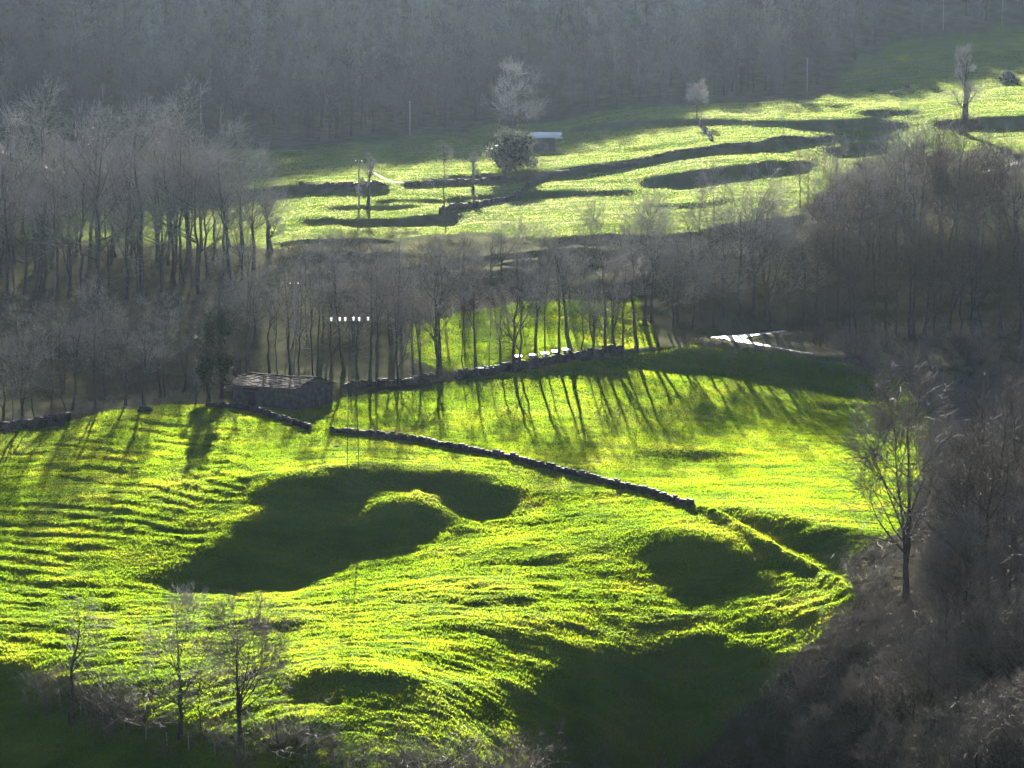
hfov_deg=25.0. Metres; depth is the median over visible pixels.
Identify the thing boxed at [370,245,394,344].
bare tree
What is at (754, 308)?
bare tree
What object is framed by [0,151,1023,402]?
thicket
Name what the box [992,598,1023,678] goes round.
bare tree
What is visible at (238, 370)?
evergreen bush
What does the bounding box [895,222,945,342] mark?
bare tree
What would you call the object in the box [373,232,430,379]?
young tree
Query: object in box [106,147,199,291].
bare tree
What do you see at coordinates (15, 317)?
young tree
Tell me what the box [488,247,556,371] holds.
bare tree
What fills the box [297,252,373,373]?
bare tree
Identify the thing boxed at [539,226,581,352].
bare tree
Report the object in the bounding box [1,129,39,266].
bare tree
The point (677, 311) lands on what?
bare tree
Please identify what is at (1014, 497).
bare tree
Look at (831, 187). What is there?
bare tree
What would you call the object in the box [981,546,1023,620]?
bare tree
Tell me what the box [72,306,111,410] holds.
bare tree
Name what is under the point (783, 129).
young tree
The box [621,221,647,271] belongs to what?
bare tree
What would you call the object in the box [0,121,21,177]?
bare tree
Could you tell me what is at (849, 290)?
bare tree
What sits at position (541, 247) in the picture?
bare tree
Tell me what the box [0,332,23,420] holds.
young tree
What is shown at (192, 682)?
young tree
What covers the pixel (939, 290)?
bare tree
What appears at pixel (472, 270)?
young tree
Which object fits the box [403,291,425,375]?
bare tree
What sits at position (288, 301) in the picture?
young tree
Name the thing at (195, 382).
pollard tree
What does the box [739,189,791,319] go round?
bare tree
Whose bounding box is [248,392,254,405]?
door
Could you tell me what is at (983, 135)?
bare tree
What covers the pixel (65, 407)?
young tree
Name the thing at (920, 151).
bare tree
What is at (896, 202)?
bare tree
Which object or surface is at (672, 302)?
bare tree
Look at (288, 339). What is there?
bare tree
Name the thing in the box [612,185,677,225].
shrub
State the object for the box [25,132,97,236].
bare tree
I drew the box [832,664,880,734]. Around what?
bare tree
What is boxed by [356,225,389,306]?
bare tree
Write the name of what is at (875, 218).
bare tree
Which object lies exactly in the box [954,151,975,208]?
bare tree
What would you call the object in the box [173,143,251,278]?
bare tree
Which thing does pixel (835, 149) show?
bare tree
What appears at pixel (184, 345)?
bare tree
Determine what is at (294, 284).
utility pole
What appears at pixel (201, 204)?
bare tree
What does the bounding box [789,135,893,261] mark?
bare tree
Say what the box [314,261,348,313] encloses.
bare tree
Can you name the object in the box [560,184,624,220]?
shrub
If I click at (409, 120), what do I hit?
utility pole
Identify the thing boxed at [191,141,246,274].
bare tree
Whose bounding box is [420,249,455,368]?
young tree
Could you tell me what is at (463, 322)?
young tree
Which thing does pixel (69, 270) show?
bare tree
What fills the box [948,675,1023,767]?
bare tree
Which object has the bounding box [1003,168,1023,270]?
bare tree
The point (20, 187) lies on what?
bare tree
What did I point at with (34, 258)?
bare tree
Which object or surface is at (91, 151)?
bare tree
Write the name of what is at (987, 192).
bare tree
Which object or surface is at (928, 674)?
bare tree
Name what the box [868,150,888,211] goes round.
bare tree
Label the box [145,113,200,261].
bare tree
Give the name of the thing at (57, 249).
bare tree
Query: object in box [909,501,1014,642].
bare tree
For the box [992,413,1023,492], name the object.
bare tree
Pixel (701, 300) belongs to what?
bare tree
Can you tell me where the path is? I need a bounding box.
[368,171,404,183]
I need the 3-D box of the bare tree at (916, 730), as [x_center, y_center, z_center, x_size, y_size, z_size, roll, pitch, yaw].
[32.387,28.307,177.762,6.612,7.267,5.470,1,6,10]
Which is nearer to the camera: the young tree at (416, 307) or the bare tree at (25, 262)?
the young tree at (416, 307)
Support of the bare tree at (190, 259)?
on the hillside
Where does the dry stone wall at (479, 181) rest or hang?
on the hillside
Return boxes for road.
[712,330,785,338]
[721,336,813,353]
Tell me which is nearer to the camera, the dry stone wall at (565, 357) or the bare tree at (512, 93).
the dry stone wall at (565, 357)
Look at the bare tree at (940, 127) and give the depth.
345.59 m
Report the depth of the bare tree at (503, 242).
326.71 m
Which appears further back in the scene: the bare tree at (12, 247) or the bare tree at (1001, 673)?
the bare tree at (12, 247)
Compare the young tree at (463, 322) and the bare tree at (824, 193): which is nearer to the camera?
the young tree at (463, 322)
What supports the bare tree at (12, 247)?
on the hillside
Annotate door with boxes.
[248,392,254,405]
[544,143,548,150]
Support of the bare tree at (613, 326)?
on the hillside
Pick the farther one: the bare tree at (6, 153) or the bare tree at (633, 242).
the bare tree at (6, 153)
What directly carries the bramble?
on the hillside
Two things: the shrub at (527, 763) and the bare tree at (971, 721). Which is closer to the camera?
the bare tree at (971, 721)
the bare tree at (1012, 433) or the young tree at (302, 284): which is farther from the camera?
the young tree at (302, 284)
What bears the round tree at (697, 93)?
on the hillside
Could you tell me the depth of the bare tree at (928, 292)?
321.64 m
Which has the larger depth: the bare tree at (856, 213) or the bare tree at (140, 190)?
the bare tree at (140, 190)
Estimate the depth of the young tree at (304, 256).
303.65 m
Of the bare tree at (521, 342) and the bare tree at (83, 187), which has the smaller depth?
the bare tree at (521, 342)
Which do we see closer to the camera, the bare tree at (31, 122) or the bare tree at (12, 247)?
the bare tree at (12, 247)
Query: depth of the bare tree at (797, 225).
335.88 m
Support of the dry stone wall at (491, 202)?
on the hillside
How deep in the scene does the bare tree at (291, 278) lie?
314.98 m
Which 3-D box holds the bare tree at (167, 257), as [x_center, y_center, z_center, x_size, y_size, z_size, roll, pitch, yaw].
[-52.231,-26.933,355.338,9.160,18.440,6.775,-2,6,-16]
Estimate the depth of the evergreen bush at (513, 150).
421.78 m
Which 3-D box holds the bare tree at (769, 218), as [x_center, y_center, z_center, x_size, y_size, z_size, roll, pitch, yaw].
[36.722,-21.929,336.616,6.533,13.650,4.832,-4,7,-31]
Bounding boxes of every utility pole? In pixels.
[200,83,201,123]
[289,282,298,375]
[330,317,372,464]
[355,160,362,207]
[409,101,410,134]
[806,58,807,90]
[942,0,943,30]
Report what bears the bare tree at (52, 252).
on the hillside
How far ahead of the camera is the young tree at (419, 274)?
302.86 m
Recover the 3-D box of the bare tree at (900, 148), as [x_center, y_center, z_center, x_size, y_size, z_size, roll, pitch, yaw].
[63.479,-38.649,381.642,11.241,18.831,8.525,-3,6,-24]
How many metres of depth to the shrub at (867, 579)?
215.15 m
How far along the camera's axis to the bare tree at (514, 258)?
323.04 m
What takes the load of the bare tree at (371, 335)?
on the hillside
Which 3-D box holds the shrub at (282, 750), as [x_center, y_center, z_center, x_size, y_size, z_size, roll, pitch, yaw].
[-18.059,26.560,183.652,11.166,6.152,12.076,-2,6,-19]
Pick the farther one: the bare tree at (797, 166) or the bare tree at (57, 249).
the bare tree at (797, 166)
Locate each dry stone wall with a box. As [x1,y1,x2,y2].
[0,412,71,429]
[205,401,311,430]
[299,180,388,189]
[330,426,694,506]
[340,371,438,388]
[404,171,548,186]
[439,171,549,214]
[454,344,624,377]
[555,135,831,175]
[698,119,713,141]
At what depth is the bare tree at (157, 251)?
357.47 m
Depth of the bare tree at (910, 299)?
319.72 m
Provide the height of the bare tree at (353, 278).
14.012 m
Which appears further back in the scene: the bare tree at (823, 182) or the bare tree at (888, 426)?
the bare tree at (823, 182)
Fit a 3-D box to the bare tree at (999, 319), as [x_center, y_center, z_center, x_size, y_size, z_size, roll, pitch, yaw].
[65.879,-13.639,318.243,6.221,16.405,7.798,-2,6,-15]
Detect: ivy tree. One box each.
[190,300,228,401]
[203,292,244,398]
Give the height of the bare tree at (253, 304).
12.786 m
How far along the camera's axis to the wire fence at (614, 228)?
347.23 m
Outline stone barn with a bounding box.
[226,372,337,410]
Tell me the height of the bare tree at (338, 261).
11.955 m
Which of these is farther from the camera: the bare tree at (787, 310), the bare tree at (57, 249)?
the bare tree at (57, 249)
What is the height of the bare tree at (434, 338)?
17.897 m
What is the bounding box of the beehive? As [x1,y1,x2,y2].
[562,348,570,353]
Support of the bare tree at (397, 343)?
on the hillside
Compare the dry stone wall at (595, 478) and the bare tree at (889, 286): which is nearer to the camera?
the dry stone wall at (595, 478)
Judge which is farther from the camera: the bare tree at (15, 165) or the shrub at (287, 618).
the bare tree at (15, 165)
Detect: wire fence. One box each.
[59,694,390,767]
[561,220,718,233]
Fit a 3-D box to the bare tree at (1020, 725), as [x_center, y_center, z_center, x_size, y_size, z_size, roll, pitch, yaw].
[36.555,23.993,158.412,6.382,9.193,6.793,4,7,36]
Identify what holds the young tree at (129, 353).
on the hillside
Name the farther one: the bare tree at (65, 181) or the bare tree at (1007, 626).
the bare tree at (65, 181)
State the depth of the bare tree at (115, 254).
364.04 m
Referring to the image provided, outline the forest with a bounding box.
[0,0,1021,140]
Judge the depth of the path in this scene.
412.12 m
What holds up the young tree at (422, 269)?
on the hillside
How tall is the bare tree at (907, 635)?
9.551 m
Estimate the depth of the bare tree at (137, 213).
362.44 m
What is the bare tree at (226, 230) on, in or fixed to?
on the hillside
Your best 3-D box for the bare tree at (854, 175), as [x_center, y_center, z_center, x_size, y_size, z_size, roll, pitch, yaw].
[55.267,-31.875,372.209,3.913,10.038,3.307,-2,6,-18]
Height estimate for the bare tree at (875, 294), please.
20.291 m
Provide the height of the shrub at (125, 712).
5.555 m
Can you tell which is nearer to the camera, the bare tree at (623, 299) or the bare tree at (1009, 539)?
the bare tree at (1009, 539)
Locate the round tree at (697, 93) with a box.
[684,78,709,118]
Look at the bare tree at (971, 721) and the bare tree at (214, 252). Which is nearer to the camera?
the bare tree at (971, 721)
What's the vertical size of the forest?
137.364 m
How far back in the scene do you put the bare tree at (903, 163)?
346.80 m
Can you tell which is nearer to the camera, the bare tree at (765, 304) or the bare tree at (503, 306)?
the bare tree at (503, 306)
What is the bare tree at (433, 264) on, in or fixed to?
on the hillside
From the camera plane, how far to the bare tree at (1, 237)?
364.85 m
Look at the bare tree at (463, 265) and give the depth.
315.63 m
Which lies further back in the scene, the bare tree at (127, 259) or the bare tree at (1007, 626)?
the bare tree at (127, 259)
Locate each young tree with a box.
[0,284,33,390]
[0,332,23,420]
[15,302,54,416]
[41,300,89,409]
[52,313,82,392]
[87,285,117,383]
[100,330,119,403]
[124,329,141,381]
[151,291,188,396]
[162,293,200,374]
[178,665,230,739]
[225,234,274,371]
[230,267,262,371]
[253,275,293,373]
[276,267,304,348]
[285,260,327,375]
[287,254,318,375]
[289,245,314,344]
[295,233,349,375]
[304,241,323,317]
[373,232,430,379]
[397,284,430,375]
[409,262,432,345]
[415,251,433,285]
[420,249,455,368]
[424,141,454,214]
[448,274,478,366]
[465,249,480,305]
[475,285,509,366]
[530,233,562,351]
[566,249,600,349]
[573,253,592,295]
[654,208,672,271]
[779,109,786,148]
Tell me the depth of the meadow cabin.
460.48 m
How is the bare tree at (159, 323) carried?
on the hillside
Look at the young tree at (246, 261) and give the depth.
297.88 m
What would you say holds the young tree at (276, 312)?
on the hillside
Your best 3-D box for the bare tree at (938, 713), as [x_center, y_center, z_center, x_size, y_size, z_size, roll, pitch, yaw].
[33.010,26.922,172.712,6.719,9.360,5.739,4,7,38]
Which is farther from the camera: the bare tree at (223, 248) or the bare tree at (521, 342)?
the bare tree at (223, 248)
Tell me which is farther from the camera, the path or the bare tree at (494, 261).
the path
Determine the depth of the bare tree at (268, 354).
296.68 m
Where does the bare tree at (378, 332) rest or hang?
on the hillside
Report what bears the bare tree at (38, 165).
on the hillside
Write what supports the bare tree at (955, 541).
on the hillside
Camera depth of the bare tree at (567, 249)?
327.51 m
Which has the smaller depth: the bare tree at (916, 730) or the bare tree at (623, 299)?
the bare tree at (916, 730)
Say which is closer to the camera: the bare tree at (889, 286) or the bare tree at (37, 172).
the bare tree at (889, 286)
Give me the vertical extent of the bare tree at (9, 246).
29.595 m
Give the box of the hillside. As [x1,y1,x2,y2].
[0,0,1023,767]
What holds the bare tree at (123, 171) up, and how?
on the hillside
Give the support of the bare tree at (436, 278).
on the hillside
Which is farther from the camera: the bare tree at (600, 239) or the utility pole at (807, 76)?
the utility pole at (807, 76)
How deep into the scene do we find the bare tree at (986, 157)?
364.74 m
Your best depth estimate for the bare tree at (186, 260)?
350.61 m
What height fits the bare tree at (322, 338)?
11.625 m
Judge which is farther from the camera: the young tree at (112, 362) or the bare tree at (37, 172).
the bare tree at (37, 172)
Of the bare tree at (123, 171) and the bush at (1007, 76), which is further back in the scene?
the bush at (1007, 76)
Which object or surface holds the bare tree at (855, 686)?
on the hillside
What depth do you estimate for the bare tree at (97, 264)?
337.87 m
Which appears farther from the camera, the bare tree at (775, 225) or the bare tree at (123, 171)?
the bare tree at (123, 171)
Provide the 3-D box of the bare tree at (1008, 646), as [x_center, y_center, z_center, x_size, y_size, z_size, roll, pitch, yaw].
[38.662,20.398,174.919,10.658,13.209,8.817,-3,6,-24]
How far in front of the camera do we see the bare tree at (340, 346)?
292.91 m
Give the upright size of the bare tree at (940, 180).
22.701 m
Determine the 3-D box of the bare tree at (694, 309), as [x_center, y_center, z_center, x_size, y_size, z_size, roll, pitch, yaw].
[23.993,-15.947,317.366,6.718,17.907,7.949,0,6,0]
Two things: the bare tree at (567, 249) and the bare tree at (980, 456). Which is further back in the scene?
the bare tree at (567, 249)
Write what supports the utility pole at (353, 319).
on the hillside
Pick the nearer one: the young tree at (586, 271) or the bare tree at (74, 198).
the young tree at (586, 271)
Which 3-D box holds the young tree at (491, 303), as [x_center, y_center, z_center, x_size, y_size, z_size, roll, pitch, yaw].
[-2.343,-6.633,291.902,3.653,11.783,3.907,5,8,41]
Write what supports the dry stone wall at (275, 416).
on the hillside
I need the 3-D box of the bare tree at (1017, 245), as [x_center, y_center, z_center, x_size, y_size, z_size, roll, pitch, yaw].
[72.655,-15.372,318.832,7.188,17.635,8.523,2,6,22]
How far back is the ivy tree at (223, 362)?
283.81 m
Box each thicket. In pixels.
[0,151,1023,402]
[669,312,1023,767]
[829,386,979,626]
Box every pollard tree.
[193,375,201,404]
[254,186,287,254]
[355,153,377,209]
[468,151,480,192]
[947,42,983,134]
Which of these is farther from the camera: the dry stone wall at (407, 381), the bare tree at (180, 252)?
the bare tree at (180, 252)
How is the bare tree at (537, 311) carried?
on the hillside
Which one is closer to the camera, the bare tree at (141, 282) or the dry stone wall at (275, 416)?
the dry stone wall at (275, 416)
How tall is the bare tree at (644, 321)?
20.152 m
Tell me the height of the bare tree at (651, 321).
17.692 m
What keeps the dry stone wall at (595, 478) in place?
on the hillside
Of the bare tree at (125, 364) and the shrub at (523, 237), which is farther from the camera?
the shrub at (523, 237)
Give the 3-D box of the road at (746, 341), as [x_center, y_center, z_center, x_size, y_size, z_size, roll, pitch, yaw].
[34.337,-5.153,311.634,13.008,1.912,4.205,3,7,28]
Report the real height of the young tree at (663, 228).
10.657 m
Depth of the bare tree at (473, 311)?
293.38 m
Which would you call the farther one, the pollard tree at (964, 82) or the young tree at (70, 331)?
the pollard tree at (964, 82)
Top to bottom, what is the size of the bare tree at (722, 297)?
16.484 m
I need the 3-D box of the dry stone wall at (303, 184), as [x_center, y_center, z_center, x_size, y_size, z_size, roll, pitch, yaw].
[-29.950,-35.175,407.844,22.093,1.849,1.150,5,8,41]
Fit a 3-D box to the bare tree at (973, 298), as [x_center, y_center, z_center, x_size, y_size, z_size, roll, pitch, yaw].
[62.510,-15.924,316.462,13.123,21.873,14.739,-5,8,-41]
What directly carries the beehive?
on the hillside
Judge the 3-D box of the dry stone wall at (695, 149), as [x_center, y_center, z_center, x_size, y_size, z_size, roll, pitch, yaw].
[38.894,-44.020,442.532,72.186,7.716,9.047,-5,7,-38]
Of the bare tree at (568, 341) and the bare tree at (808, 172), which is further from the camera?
the bare tree at (808, 172)
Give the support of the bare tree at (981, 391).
on the hillside
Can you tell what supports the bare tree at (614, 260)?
on the hillside
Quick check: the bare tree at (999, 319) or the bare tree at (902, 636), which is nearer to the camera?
the bare tree at (902, 636)
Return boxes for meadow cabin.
[531,132,561,150]
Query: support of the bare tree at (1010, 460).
on the hillside
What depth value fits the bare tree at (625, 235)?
331.50 m
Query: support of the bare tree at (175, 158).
on the hillside
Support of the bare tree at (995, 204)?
on the hillside
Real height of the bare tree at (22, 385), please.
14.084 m
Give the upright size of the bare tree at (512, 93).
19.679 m
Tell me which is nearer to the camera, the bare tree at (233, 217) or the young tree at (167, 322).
the young tree at (167, 322)
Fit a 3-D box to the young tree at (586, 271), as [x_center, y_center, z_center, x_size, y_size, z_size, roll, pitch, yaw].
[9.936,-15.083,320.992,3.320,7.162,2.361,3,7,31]
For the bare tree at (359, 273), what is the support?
on the hillside
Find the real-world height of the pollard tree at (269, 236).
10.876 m
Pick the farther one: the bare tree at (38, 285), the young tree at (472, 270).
the bare tree at (38, 285)
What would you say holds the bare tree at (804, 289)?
on the hillside
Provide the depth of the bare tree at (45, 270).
347.89 m
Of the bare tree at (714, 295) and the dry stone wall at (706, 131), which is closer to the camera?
the bare tree at (714, 295)
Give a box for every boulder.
[137,405,153,411]
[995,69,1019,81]
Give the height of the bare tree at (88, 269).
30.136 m
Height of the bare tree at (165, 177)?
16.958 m
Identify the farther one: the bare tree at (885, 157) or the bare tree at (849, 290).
the bare tree at (885, 157)
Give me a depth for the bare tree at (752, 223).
331.70 m
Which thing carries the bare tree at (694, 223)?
on the hillside
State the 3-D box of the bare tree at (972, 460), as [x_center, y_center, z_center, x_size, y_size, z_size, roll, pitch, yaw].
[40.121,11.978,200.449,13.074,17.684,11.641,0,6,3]
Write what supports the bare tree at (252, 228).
on the hillside
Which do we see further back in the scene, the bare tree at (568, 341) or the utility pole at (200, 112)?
the utility pole at (200, 112)
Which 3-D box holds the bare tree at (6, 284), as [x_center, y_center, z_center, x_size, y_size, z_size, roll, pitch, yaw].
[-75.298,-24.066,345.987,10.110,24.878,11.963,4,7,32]
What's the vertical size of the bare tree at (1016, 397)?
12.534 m
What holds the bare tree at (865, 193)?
on the hillside
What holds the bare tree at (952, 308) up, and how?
on the hillside
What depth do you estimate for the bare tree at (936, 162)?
341.06 m
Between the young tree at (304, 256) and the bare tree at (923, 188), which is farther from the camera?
the bare tree at (923, 188)
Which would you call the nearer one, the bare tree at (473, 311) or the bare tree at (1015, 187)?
the bare tree at (473, 311)
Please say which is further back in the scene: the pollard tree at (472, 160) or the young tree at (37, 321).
the pollard tree at (472, 160)
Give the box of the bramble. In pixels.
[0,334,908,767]
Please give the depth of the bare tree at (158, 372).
284.55 m
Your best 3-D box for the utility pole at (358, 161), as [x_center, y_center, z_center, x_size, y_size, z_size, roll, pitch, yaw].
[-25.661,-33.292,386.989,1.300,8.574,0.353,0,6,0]
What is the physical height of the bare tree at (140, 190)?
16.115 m
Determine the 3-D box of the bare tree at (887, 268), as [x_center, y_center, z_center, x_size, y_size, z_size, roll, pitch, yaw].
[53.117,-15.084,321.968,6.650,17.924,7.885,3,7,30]
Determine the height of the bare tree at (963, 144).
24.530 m
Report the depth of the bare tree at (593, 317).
298.03 m
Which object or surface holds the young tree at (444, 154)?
on the hillside
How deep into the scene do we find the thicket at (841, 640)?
205.63 m
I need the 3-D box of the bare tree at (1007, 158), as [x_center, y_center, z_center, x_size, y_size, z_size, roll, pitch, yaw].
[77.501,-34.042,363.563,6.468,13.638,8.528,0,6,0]
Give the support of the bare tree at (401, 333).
on the hillside
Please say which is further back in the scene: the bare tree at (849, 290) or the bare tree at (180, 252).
the bare tree at (180, 252)
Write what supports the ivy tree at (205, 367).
on the hillside
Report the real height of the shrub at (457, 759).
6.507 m
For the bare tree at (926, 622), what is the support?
on the hillside
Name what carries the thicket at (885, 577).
on the hillside
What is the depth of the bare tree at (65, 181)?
362.82 m
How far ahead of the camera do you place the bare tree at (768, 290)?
323.75 m
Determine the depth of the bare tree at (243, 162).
352.88 m
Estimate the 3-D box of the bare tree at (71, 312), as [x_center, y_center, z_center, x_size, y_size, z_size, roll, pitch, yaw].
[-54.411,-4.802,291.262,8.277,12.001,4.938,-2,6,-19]
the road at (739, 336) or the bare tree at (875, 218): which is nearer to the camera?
the road at (739, 336)
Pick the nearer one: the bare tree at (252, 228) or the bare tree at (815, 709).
the bare tree at (815, 709)
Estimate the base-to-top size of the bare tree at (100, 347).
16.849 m
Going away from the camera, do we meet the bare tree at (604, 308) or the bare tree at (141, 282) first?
the bare tree at (604, 308)
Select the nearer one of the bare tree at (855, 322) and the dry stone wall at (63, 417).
the dry stone wall at (63, 417)
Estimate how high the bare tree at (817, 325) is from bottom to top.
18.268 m
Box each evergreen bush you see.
[230,343,242,377]
[482,126,542,171]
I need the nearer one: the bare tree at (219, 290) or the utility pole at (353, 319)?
the utility pole at (353, 319)
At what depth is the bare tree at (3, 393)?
272.33 m
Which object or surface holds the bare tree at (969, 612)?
on the hillside
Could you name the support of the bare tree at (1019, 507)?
on the hillside
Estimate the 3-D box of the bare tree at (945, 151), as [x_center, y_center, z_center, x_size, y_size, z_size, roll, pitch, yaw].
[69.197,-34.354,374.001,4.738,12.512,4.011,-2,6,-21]
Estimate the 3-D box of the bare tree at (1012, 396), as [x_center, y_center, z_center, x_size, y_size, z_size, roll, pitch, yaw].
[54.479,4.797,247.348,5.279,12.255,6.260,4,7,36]
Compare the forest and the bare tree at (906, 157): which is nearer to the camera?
the bare tree at (906, 157)
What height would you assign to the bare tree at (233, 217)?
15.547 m
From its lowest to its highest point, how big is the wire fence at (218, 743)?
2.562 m
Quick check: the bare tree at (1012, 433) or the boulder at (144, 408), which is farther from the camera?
the boulder at (144, 408)
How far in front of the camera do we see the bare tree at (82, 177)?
383.44 m
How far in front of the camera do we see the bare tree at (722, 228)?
331.37 m
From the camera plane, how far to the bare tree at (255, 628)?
187.01 m
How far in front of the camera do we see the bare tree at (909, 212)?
341.18 m
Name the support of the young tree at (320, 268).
on the hillside
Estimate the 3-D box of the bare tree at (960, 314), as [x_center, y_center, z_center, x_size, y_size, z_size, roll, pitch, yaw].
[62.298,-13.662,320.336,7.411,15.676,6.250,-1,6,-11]
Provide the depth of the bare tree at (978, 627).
179.60 m
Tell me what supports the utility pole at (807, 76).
on the hillside
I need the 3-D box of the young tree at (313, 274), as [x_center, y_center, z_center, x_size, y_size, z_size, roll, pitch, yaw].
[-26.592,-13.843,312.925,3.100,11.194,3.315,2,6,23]
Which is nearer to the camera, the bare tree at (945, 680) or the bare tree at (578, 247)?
the bare tree at (945, 680)
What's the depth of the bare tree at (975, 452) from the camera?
236.36 m
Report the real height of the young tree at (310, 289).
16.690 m
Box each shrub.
[34,645,175,718]
[75,665,212,727]
[213,683,347,765]
[264,607,313,625]
[362,692,495,767]
[438,725,563,767]
[497,208,557,240]
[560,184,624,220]
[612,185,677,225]
[822,546,902,587]
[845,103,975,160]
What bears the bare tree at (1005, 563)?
on the hillside
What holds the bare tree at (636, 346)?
on the hillside
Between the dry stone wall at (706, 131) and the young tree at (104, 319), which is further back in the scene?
the dry stone wall at (706, 131)
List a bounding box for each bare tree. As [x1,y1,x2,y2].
[0,69,128,264]
[0,92,73,269]
[0,107,30,191]
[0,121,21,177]
[0,133,22,273]
[0,137,66,294]
[0,143,43,301]
[0,182,29,299]
[0,306,35,420]
[0,312,65,419]
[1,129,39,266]
[3,135,66,234]
[5,151,75,301]
[6,292,79,413]
[9,124,74,245]
[10,124,68,242]
[16,174,44,270]
[23,158,107,297]
[24,123,83,267]
[24,172,63,292]
[24,172,63,299]
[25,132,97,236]
[26,144,108,257]
[27,83,193,303]
[30,130,70,267]
[46,590,119,727]
[50,299,111,382]
[51,126,124,299]
[52,131,103,235]
[59,96,133,291]
[59,101,121,258]
[65,301,91,410]
[67,135,198,263]
[68,181,124,297]
[69,269,148,400]
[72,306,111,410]
[81,130,153,236]
[86,97,167,300]
[87,146,124,257]
[90,291,150,405]
[99,94,159,300]
[99,144,163,237]
[101,185,149,300]
[102,127,137,265]
[103,96,177,230]
[103,580,243,740]
[105,96,209,261]
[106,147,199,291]
[117,144,152,258]
[119,74,271,264]
[121,294,181,405]
[122,115,221,237]
[124,123,263,293]
[136,320,174,397]
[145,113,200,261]
[145,143,191,286]
[149,285,175,370]
[150,143,183,236]
[152,150,195,264]
[162,115,217,285]
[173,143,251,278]
[175,151,224,284]
[176,141,228,262]
[180,320,198,391]
[181,146,231,248]
[182,131,248,287]
[183,585,307,744]
[186,242,266,353]
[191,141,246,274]
[196,108,293,249]
[202,148,257,246]
[203,177,275,279]
[218,142,296,269]
[224,255,284,344]
[252,268,297,373]
[255,235,329,374]
[277,256,307,314]
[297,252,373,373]
[304,230,368,378]
[308,225,355,308]
[308,261,334,343]
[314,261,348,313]
[320,246,399,348]
[340,235,406,386]
[343,272,387,379]
[345,254,375,307]
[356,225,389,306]
[363,270,410,380]
[365,247,416,305]
[366,245,440,341]
[367,256,436,386]
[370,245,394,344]
[398,244,467,371]
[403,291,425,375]
[404,254,427,311]
[412,232,500,306]
[418,233,465,305]
[427,253,451,309]
[444,252,498,367]
[464,225,515,277]
[475,243,551,367]
[477,209,531,276]
[482,54,550,131]
[482,281,514,363]
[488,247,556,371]
[509,242,522,284]
[513,232,566,356]
[513,248,531,306]
[530,233,551,271]
[532,233,580,362]
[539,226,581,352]
[539,232,585,273]
[553,243,591,298]
[562,254,621,359]
[568,210,611,277]
[575,221,633,355]
[578,214,621,270]
[586,236,648,345]
[601,183,687,326]
[602,240,631,291]
[604,245,646,356]
[607,200,691,323]
[610,225,658,352]
[617,215,631,269]
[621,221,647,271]
[626,192,680,263]
[626,229,719,329]
[651,211,719,321]
[669,204,707,329]
[673,155,763,283]
[675,194,711,265]
[683,229,731,321]
[685,230,747,328]
[699,202,761,318]
[701,157,804,318]
[703,195,745,279]
[705,191,831,327]
[706,165,790,322]
[731,173,771,284]
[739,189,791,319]
[746,191,785,277]
[753,190,798,278]
[757,221,825,324]
[773,189,831,277]
[782,213,817,331]
[786,156,854,269]
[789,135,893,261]
[789,146,811,207]
[789,697,852,767]
[794,197,847,328]
[795,202,849,329]
[796,194,887,333]
[798,141,865,266]
[799,148,820,198]
[807,343,972,602]
[809,159,838,207]
[815,123,864,200]
[819,233,877,334]
[825,150,905,270]
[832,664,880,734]
[836,194,910,334]
[836,237,879,332]
[836,643,898,739]
[845,158,891,282]
[846,158,862,214]
[847,140,919,279]
[854,614,931,728]
[855,101,949,266]
[855,174,892,267]
[861,235,925,337]
[864,118,908,205]
[866,97,922,203]
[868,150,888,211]
[868,213,912,333]
[871,628,936,732]
[872,139,922,272]
[879,623,972,731]
[881,151,932,278]
[890,216,941,340]
[893,185,949,337]
[894,130,928,205]
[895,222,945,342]
[896,705,965,767]
[897,418,1023,604]
[899,107,1023,265]
[899,225,969,340]
[901,113,961,266]
[902,128,933,200]
[902,380,1023,615]
[904,125,961,274]
[907,568,959,654]
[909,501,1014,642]
[910,520,1011,635]
[911,128,961,270]
[912,524,996,660]
[913,181,1004,333]
[915,432,983,618]
[916,577,1023,724]
[918,684,995,767]
[919,591,999,725]
[921,130,997,276]
[922,187,1020,341]
[931,136,952,206]
[932,568,1023,730]
[933,122,1019,270]
[937,673,1008,767]
[938,231,988,337]
[939,431,1023,610]
[939,593,1023,703]
[940,120,965,190]
[945,620,1011,723]
[946,577,1006,729]
[947,120,1023,274]
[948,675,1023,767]
[951,209,1002,334]
[952,417,1003,500]
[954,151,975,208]
[958,359,1010,471]
[958,487,1023,629]
[963,167,1023,259]
[965,124,1003,185]
[968,664,1023,767]
[971,531,1023,714]
[971,546,1022,625]
[974,155,1017,264]
[974,226,1014,341]
[976,144,993,201]
[980,176,1021,275]
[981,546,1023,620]
[985,126,1022,207]
[985,373,1023,479]
[988,371,1023,467]
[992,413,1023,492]
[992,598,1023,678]
[994,441,1023,609]
[995,472,1023,608]
[1002,697,1023,760]
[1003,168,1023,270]
[1005,427,1023,500]
[1011,212,1023,269]
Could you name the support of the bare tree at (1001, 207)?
on the hillside
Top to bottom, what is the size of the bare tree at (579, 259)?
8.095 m
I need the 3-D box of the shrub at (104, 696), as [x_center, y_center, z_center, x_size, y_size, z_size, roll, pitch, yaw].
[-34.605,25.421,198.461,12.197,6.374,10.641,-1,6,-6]
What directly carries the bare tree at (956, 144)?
on the hillside
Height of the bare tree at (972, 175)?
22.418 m
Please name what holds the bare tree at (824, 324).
on the hillside

